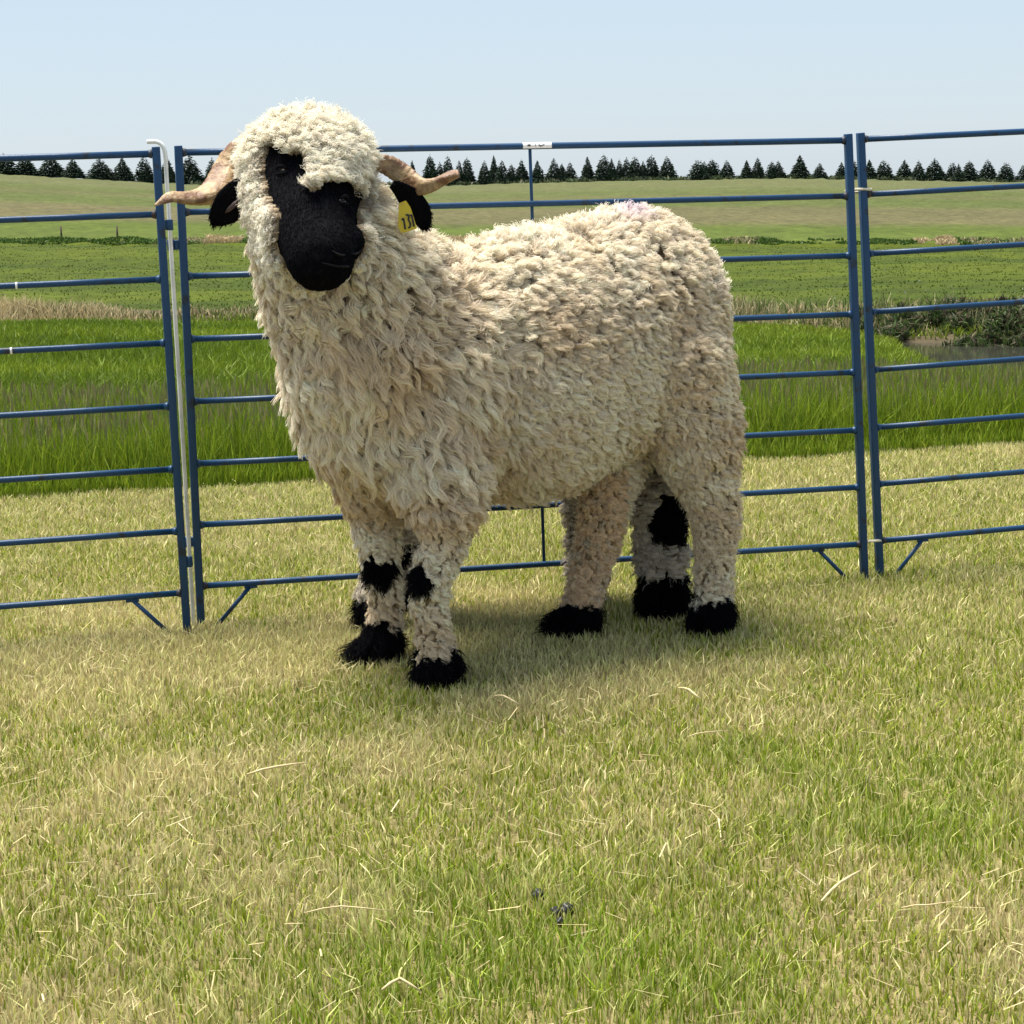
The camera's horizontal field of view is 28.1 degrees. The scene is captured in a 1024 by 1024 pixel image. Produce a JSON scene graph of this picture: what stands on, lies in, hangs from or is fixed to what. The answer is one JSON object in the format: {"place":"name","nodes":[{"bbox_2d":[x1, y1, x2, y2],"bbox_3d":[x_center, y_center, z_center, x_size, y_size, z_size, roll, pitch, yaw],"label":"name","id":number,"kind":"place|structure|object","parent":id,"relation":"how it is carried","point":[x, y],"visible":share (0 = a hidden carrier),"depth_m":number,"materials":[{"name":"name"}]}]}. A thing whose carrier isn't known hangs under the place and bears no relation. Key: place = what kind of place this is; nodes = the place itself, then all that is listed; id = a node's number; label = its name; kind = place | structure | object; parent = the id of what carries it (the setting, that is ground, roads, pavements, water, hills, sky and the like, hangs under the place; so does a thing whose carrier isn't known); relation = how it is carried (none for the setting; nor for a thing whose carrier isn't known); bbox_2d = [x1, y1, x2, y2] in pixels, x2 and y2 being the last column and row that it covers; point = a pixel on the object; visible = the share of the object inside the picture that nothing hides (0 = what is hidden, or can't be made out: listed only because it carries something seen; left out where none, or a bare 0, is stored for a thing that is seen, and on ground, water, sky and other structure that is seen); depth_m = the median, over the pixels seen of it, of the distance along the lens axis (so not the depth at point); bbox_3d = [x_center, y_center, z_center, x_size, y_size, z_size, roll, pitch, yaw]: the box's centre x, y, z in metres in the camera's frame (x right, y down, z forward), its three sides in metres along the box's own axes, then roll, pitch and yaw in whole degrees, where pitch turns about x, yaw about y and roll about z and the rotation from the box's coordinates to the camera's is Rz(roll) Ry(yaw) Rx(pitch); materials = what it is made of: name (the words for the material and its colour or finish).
{"place":"outdoors","nodes":[
{"label":"outdoors","id":0,"kind":"place"},
{"bbox_2d":[0,440,1023,1023],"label":"mown grass","id":1,"kind":"structure","parent":0,"point":[504,530],"depth_m":3.24,"materials":[{"name":"green plant"}]},
{"bbox_2d":[0,174,1023,1023],"bbox_3d":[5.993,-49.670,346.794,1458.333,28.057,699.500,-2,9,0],"label":"ground","id":2,"kind":"structure","parent":0,"point":[974,214],"depth_m":41.69,"materials":[{"name":"plant"}]},
{"bbox_2d":[0,154,21,174],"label":"conifer","id":3,"kind":"object","parent":2,"relation":"on","point":[8,170],"visible":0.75,"depth_m":396.19,"materials":[{"name":"green plant"}]},
{"bbox_2d":[14,161,37,175],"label":"conifer","id":4,"kind":"object","parent":2,"relation":"on","point":[28,168],"visible":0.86,"depth_m":398.04,"materials":[{"name":"green plant"}]},
{"bbox_2d":[34,160,65,177],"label":"conifer","id":5,"kind":"object","parent":2,"relation":"on","point":[55,169],"visible":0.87,"depth_m":397.46,"materials":[{"name":"green plant"}]},
{"bbox_2d":[59,160,85,178],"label":"conifer","id":6,"kind":"object","parent":2,"relation":"on","point":[74,170],"visible":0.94,"depth_m":395.73,"materials":[{"name":"green plant"}]},
{"bbox_2d":[0,147,192,633],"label":"livestock panel","id":7,"kind":"object","parent":2,"relation":"on","point":[170,405],"visible":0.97,"depth_m":4.25,"materials":[{"name":"blue paint"}]},
{"bbox_2d":[83,159,113,179],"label":"conifer","id":8,"kind":"object","parent":2,"relation":"on","point":[98,171],"visible":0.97,"depth_m":395.44,"materials":[{"name":"green plant"}]},
{"bbox_2d":[110,158,136,180],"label":"conifer","id":9,"kind":"object","parent":2,"relation":"on","point":[124,173],"visible":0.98,"depth_m":395.64,"materials":[{"name":"green plant"}]},
{"bbox_2d":[134,158,153,182],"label":"conifer","id":10,"kind":"object","parent":2,"relation":"on","point":[145,174],"visible":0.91,"depth_m":397.64,"materials":[{"name":"green plant"}]},
{"bbox_2d":[162,161,175,183],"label":"conifer","id":11,"kind":"object","parent":2,"relation":"on","point":[172,179],"visible":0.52,"depth_m":396.44,"materials":[{"name":"green plant"}]},
{"bbox_2d":[175,156,204,184],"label":"conifer","id":12,"kind":"object","parent":2,"relation":"on","point":[190,174],"visible":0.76,"depth_m":398.42,"materials":[{"name":"green plant"}]},
{"bbox_2d":[202,157,213,181],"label":"conifer","id":13,"kind":"object","parent":2,"relation":"on","point":[208,169],"visible":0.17,"depth_m":398.65,"materials":[{"name":"green plant"}]},
{"bbox_2d":[247,762,306,774],"bbox_3d":[-0.365,0.402,3.219,0.116,0.014,0.018,-10,12,-42],"label":"straw stalk","id":14,"kind":"object","parent":2,"relation":"on","point":[272,767],"visible":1,"depth_m":3.21,"materials":[{"name":"beige plant"}]},
{"bbox_2d":[304,905,389,912],"bbox_3d":[-0.207,0.502,2.576,0.109,0.012,0.010,-3,9,-7],"label":"straw stalk","id":15,"kind":"object","parent":2,"relation":"on","point":[344,906],"visible":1,"depth_m":2.58,"materials":[{"name":"beige plant"}]},
{"bbox_2d":[381,977,420,991],"bbox_3d":[-0.128,0.539,2.332,0.045,0.014,0.019,-3,9,-11],"label":"straw stalk","id":16,"kind":"object","parent":2,"relation":"on","point":[396,980],"visible":1,"depth_m":2.33,"materials":[{"name":"beige plant"}]},
{"bbox_2d":[422,156,437,178],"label":"conifer","id":17,"kind":"object","parent":2,"relation":"on","point":[430,170],"visible":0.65,"depth_m":396.42,"materials":[{"name":"green plant"}]},
{"bbox_2d":[436,162,443,175],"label":"conifer","id":18,"kind":"object","parent":2,"relation":"on","point":[440,171],"visible":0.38,"depth_m":397.64,"materials":[{"name":"green plant"}]},
{"bbox_2d":[441,157,456,185],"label":"conifer","id":19,"kind":"object","parent":2,"relation":"on","point":[448,167],"visible":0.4,"depth_m":396.79,"materials":[{"name":"green plant"}]},
{"bbox_2d":[154,96,751,691],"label":"sheep","id":20,"kind":"object","parent":2,"relation":"on","point":[438,394],"visible":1,"depth_m":3.83},
{"bbox_2d":[455,161,463,181],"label":"conifer","id":21,"kind":"object","parent":2,"relation":"on","point":[458,167],"visible":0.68,"depth_m":399.24,"materials":[{"name":"green plant"}]},
{"bbox_2d":[458,159,476,185],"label":"conifer","id":22,"kind":"object","parent":2,"relation":"on","point":[467,175],"visible":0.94,"depth_m":398.63,"materials":[{"name":"green plant"}]},
{"bbox_2d":[268,338,692,630],"bbox_3d":[-0.062,-0.112,4.373,0.842,0.694,0.306,-2,9,0],"label":"sheep","id":23,"kind":"object","parent":2,"relation":"on","point":[661,550],"visible":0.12,"depth_m":4.31},
{"bbox_2d":[477,162,493,184],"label":"conifer","id":24,"kind":"object","parent":2,"relation":"on","point":[484,178],"visible":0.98,"depth_m":396.27,"materials":[{"name":"green plant"}]},
{"bbox_2d":[489,155,497,180],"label":"conifer","id":25,"kind":"object","parent":2,"relation":"on","point":[493,170],"visible":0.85,"depth_m":399.31,"materials":[{"name":"green plant"}]},
{"bbox_2d":[492,161,510,183],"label":"conifer","id":26,"kind":"object","parent":2,"relation":"on","point":[500,175],"visible":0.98,"depth_m":397.43,"materials":[{"name":"green plant"}]},
{"bbox_2d":[493,694,519,705],"bbox_3d":[-0.012,0.330,3.604,0.064,0.014,0.012,7,12,42],"label":"straw stalk","id":27,"kind":"object","parent":2,"relation":"on","point":[510,699],"visible":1,"depth_m":3.60,"materials":[{"name":"beige plant"}]},
{"bbox_2d":[0,294,1020,405],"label":"meadow grass","id":28,"kind":"structure","parent":2,"relation":"on","point":[225,360],"depth_m":15.73,"materials":[{"name":"green plant"}]},
{"bbox_2d":[0,289,1021,336],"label":"bank grass","id":29,"kind":"structure","parent":2,"relation":"on","point":[15,309],"depth_m":31.74,"materials":[{"name":"green plant"}]},
{"bbox_2d":[0,353,1023,469],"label":"seed heads","id":30,"kind":"object","parent":2,"relation":"on","point":[87,394],"visible":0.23,"depth_m":7.43,"materials":[{"name":"green plant"}]},
{"bbox_2d":[0,467,1023,1023],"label":"grass clippings","id":31,"kind":"object","parent":2,"relation":"on","point":[446,803],"depth_m":3.04,"materials":[{"name":"beige plant"}]},
{"bbox_2d":[0,233,1023,245],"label":"ditch tufts","id":32,"kind":"object","parent":2,"relation":"on","point":[940,240],"visible":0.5,"depth_m":98.48,"materials":[{"name":"green plant"}]},
{"bbox_2d":[507,163,518,181],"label":"conifer","id":33,"kind":"object","parent":2,"relation":"on","point":[512,173],"visible":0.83,"depth_m":398.50,"materials":[{"name":"green plant"}]},
{"bbox_2d":[167,134,868,625],"bbox_3d":[0.049,-0.298,4.496,1.562,1.030,0.020,-4,9,-12],"label":"livestock panel","id":34,"kind":"object","parent":2,"relation":"on","point":[189,340],"visible":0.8,"depth_m":4.48,"materials":[{"name":"blue paint"}]},
{"bbox_2d":[147,139,195,629],"bbox_3d":[-0.715,-0.254,4.308,0.049,1.044,0.009,-2,9,0],"label":"hinge rod","id":35,"kind":"object","parent":34,"relation":"attached to","point":[176,340],"visible":0.95,"depth_m":4.30,"materials":[{"name":"metal"}]},
{"bbox_2d":[516,160,528,180],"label":"conifer","id":36,"kind":"object","parent":2,"relation":"on","point":[522,173],"visible":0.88,"depth_m":399.95,"materials":[{"name":"green plant"}]},
{"bbox_2d":[531,888,543,902],"bbox_3d":[0.034,0.499,2.663,0.018,0.022,0.019,-2,9,0],"label":"dropping","id":37,"kind":"object","parent":2,"relation":"on","point":[536,890],"visible":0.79,"depth_m":2.66,"materials":[{"name":"black"}]},
{"bbox_2d":[528,162,548,182],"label":"conifer","id":38,"kind":"object","parent":2,"relation":"on","point":[537,174],"visible":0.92,"depth_m":397.25,"materials":[{"name":"green plant"}]},
{"bbox_2d":[548,906,560,918],"bbox_3d":[0.054,0.509,2.599,0.014,0.017,0.015,-9,12,-38],"label":"dropping","id":39,"kind":"object","parent":2,"relation":"on","point":[555,908],"visible":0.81,"depth_m":2.60,"materials":[{"name":"black"}]},
{"bbox_2d":[545,159,564,181],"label":"conifer","id":40,"kind":"object","parent":2,"relation":"on","point":[553,172],"visible":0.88,"depth_m":398.64,"materials":[{"name":"green plant"}]},
{"bbox_2d":[555,917,563,927],"bbox_3d":[0.060,0.514,2.565,0.012,0.016,0.012,-2,9,0],"label":"dropping","id":41,"kind":"object","parent":2,"relation":"on","point":[560,919],"visible":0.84,"depth_m":2.56,"materials":[{"name":"black"}]},
{"bbox_2d":[556,164,568,181],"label":"conifer","id":42,"kind":"object","parent":2,"relation":"on","point":[564,174],"visible":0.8,"depth_m":399.70,"materials":[{"name":"green plant"}]},
{"bbox_2d":[559,902,572,917],"bbox_3d":[0.069,0.507,2.606,0.018,0.024,0.019,-2,9,0],"label":"dropping","id":43,"kind":"object","parent":2,"relation":"on","point":[564,907],"visible":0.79,"depth_m":2.60,"materials":[{"name":"black"}]},
{"bbox_2d":[565,163,578,178],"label":"conifer","id":44,"kind":"object","parent":2,"relation":"on","point":[572,173],"visible":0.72,"depth_m":400.91,"materials":[{"name":"green plant"}]},
{"bbox_2d":[580,157,594,179],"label":"conifer","id":45,"kind":"object","parent":2,"relation":"on","point":[587,171],"visible":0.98,"depth_m":398.13,"materials":[{"name":"green plant"}]},
{"bbox_2d":[593,155,610,180],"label":"conifer","id":46,"kind":"object","parent":2,"relation":"on","point":[600,174],"visible":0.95,"depth_m":396.39,"materials":[{"name":"green plant"}]},
{"bbox_2d":[190,174,1023,185],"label":"verge brush","id":47,"kind":"object","parent":2,"relation":"on","point":[716,177],"visible":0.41,"depth_m":396.44,"materials":[{"name":"green plant"}]},
{"bbox_2d":[605,158,619,180],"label":"conifer","id":48,"kind":"object","parent":2,"relation":"on","point":[612,172],"visible":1,"depth_m":396.32,"materials":[{"name":"green plant"}]},
{"bbox_2d":[616,160,624,177],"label":"conifer","id":49,"kind":"object","parent":2,"relation":"on","point":[620,172],"visible":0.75,"depth_m":399.90,"materials":[{"name":"green plant"}]},
{"bbox_2d":[622,157,632,177],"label":"conifer","id":50,"kind":"object","parent":2,"relation":"on","point":[625,165],"visible":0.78,"depth_m":400.27,"materials":[{"name":"green plant"}]},
{"bbox_2d":[625,157,645,177],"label":"conifer","id":51,"kind":"object","parent":2,"relation":"on","point":[634,170],"visible":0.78,"depth_m":399.19,"materials":[{"name":"green plant"}]},
{"bbox_2d":[639,162,649,177],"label":"conifer","id":52,"kind":"object","parent":2,"relation":"on","point":[644,169],"visible":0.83,"depth_m":399.03,"materials":[{"name":"green plant"}]},
{"bbox_2d":[645,155,658,178],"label":"conifer","id":53,"kind":"object","parent":2,"relation":"on","point":[653,167],"visible":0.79,"depth_m":400.00,"materials":[{"name":"green plant"}]},
{"bbox_2d":[656,157,677,178],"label":"conifer","id":54,"kind":"object","parent":2,"relation":"on","point":[665,172],"visible":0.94,"depth_m":398.28,"materials":[{"name":"green plant"}]},
{"bbox_2d":[678,687,700,699],"bbox_3d":[0.311,0.319,3.621,0.010,0.014,0.074,-6,10,-27],"label":"straw stalk","id":55,"kind":"object","parent":2,"relation":"on","point":[690,690],"visible":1,"depth_m":3.62,"materials":[{"name":"beige plant"}]},
{"bbox_2d":[687,160,710,179],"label":"conifer","id":56,"kind":"object","parent":2,"relation":"on","point":[699,172],"visible":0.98,"depth_m":396.02,"materials":[{"name":"green plant"}]},
{"bbox_2d":[687,730,728,736],"bbox_3d":[0.325,0.362,3.354,0.092,0.012,0.015,-8,11,-36],"label":"straw stalk","id":57,"kind":"object","parent":2,"relation":"on","point":[706,732],"visible":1,"depth_m":3.34,"materials":[{"name":"beige plant"}]},
{"bbox_2d":[706,161,720,179],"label":"conifer","id":58,"kind":"object","parent":2,"relation":"on","point":[714,170],"visible":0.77,"depth_m":400.11,"materials":[{"name":"green plant"}]},
{"bbox_2d":[719,160,736,177],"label":"conifer","id":59,"kind":"object","parent":2,"relation":"on","point":[725,171],"visible":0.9,"depth_m":398.05,"materials":[{"name":"green plant"}]},
{"bbox_2d":[739,160,754,178],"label":"conifer","id":60,"kind":"object","parent":2,"relation":"on","point":[746,172],"visible":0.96,"depth_m":396.15,"materials":[{"name":"green plant"}]},
{"bbox_2d":[752,158,763,178],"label":"conifer","id":61,"kind":"object","parent":2,"relation":"on","point":[758,170],"visible":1,"depth_m":396.95,"materials":[{"name":"green plant"}]},
{"bbox_2d":[764,163,779,178],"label":"conifer","id":62,"kind":"object","parent":2,"relation":"on","point":[770,173],"visible":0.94,"depth_m":396.54,"materials":[{"name":"green plant"}]},
{"bbox_2d":[773,162,786,177],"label":"conifer","id":63,"kind":"object","parent":2,"relation":"on","point":[780,172],"visible":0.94,"depth_m":396.63,"materials":[{"name":"green plant"}]},
{"bbox_2d":[788,155,811,178],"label":"conifer","id":64,"kind":"object","parent":2,"relation":"on","point":[800,164],"visible":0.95,"depth_m":397.80,"materials":[{"name":"green plant"}]},
{"bbox_2d":[812,163,828,178],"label":"conifer","id":65,"kind":"object","parent":2,"relation":"on","point":[819,173],"visible":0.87,"depth_m":396.65,"materials":[{"name":"green plant"}]},
{"bbox_2d":[833,162,844,179],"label":"conifer","id":66,"kind":"object","parent":2,"relation":"on","point":[841,171],"visible":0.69,"depth_m":399.15,"materials":[{"name":"green plant"}]},
{"bbox_2d":[820,870,861,901],"bbox_3d":[0.425,0.477,2.627,0.007,0.014,0.147,4,10,29],"label":"straw stalk","id":67,"kind":"object","parent":2,"relation":"on","point":[835,886],"visible":1,"depth_m":2.61,"materials":[{"name":"beige plant"}]},
{"bbox_2d":[854,161,857,177],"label":"conifer","id":68,"kind":"object","parent":2,"relation":"on","point":[855,170],"visible":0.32,"depth_m":400.24,"materials":[{"name":"green plant"}]},
{"bbox_2d":[866,160,877,178],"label":"conifer","id":69,"kind":"object","parent":2,"relation":"on","point":[870,170],"visible":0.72,"depth_m":397.47,"materials":[{"name":"green plant"}]},
{"bbox_2d":[875,161,895,179],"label":"conifer","id":70,"kind":"object","parent":2,"relation":"on","point":[882,171],"visible":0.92,"depth_m":397.82,"materials":[{"name":"green plant"}]},
{"bbox_2d":[895,160,912,177],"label":"conifer","id":71,"kind":"object","parent":2,"relation":"on","point":[906,172],"visible":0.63,"depth_m":400.99,"materials":[{"name":"green plant"}]},
{"bbox_2d":[910,159,927,180],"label":"conifer","id":72,"kind":"object","parent":2,"relation":"on","point":[918,171],"visible":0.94,"depth_m":396.98,"materials":[{"name":"green plant"}]},
{"bbox_2d":[831,292,1023,346],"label":"undergrowth","id":73,"kind":"object","parent":2,"relation":"on","point":[1001,324],"visible":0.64,"depth_m":27.47,"materials":[{"name":"green plant"}]},
{"bbox_2d":[901,901,959,907],"bbox_3d":[0.525,0.488,2.543,0.087,0.012,0.019,-5,10,-22],"label":"straw stalk","id":74,"kind":"object","parent":2,"relation":"on","point":[928,904],"visible":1,"depth_m":2.53,"materials":[{"name":"beige plant"}]},
{"bbox_2d":[925,158,946,180],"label":"conifer","id":75,"kind":"object","parent":2,"relation":"on","point":[936,172],"visible":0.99,"depth_m":397.15,"materials":[{"name":"green plant"}]},
{"bbox_2d":[856,128,1023,576],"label":"livestock panel","id":76,"kind":"object","parent":2,"relation":"on","point":[870,312],"visible":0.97,"depth_m":4.69,"materials":[{"name":"blue paint"}]},
{"bbox_2d":[844,188,871,193],"bbox_3d":[0.780,-0.724,4.617,0.065,0.014,0.046,-2,9,0],"label":"wire tie","id":77,"kind":"object","parent":76,"relation":"attached to","point":[858,189],"visible":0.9,"depth_m":4.60,"materials":[{"name":"white metal"}]},
{"bbox_2d":[867,539,881,542],"bbox_3d":[0.829,0.068,4.745,0.058,0.014,0.045,-2,9,0],"label":"wire tie","id":78,"kind":"object","parent":76,"relation":"attached to","point":[875,540],"visible":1,"depth_m":4.72,"materials":[{"name":"white metal"}]},
{"bbox_2d":[946,163,955,179],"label":"conifer","id":79,"kind":"object","parent":2,"relation":"on","point":[951,172],"visible":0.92,"depth_m":399.37,"materials":[{"name":"green plant"}]},
{"bbox_2d":[951,163,965,181],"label":"conifer","id":80,"kind":"object","parent":2,"relation":"on","point":[958,175],"visible":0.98,"depth_m":396.52,"materials":[{"name":"green plant"}]},
{"bbox_2d":[962,162,978,180],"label":"conifer","id":81,"kind":"object","parent":2,"relation":"on","point":[971,174],"visible":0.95,"depth_m":397.88,"materials":[{"name":"green plant"}]},
{"bbox_2d":[978,160,997,179],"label":"conifer","id":82,"kind":"object","parent":2,"relation":"on","point":[987,172],"visible":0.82,"depth_m":400.89,"materials":[{"name":"green plant"}]},
{"bbox_2d":[996,163,1017,181],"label":"conifer","id":83,"kind":"object","parent":2,"relation":"on","point":[1005,174],"visible":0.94,"depth_m":398.77,"materials":[{"name":"green plant"}]},
{"bbox_2d":[1015,165,1023,180],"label":"conifer","id":84,"kind":"object","parent":2,"relation":"on","point":[1021,176],"visible":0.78,"depth_m":399.93,"materials":[{"name":"green plant"}]},
{"bbox_2d":[0,356,1023,499],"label":"tall grass","id":85,"kind":"structure","parent":0,"point":[149,451],"depth_m":6.89,"materials":[{"name":"green plant"}]},
{"bbox_2d":[0,243,1023,311],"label":"pasture grass","id":86,"kind":"structure","parent":0,"point":[774,297],"depth_m":50.18,"materials":[{"name":"green plant"}]},
{"bbox_2d":[0,0,1023,184],"label":"sky","id":87,"kind":"structure","parent":0,"point":[77,76],"materials":[{"name":"blue"}]},
{"bbox_2d":[899,342,1023,366],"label":"water","id":88,"kind":"structure","parent":0,"point":[938,351],"depth_m":25.75,"materials":[{"name":"grey liquid"}]}
]}

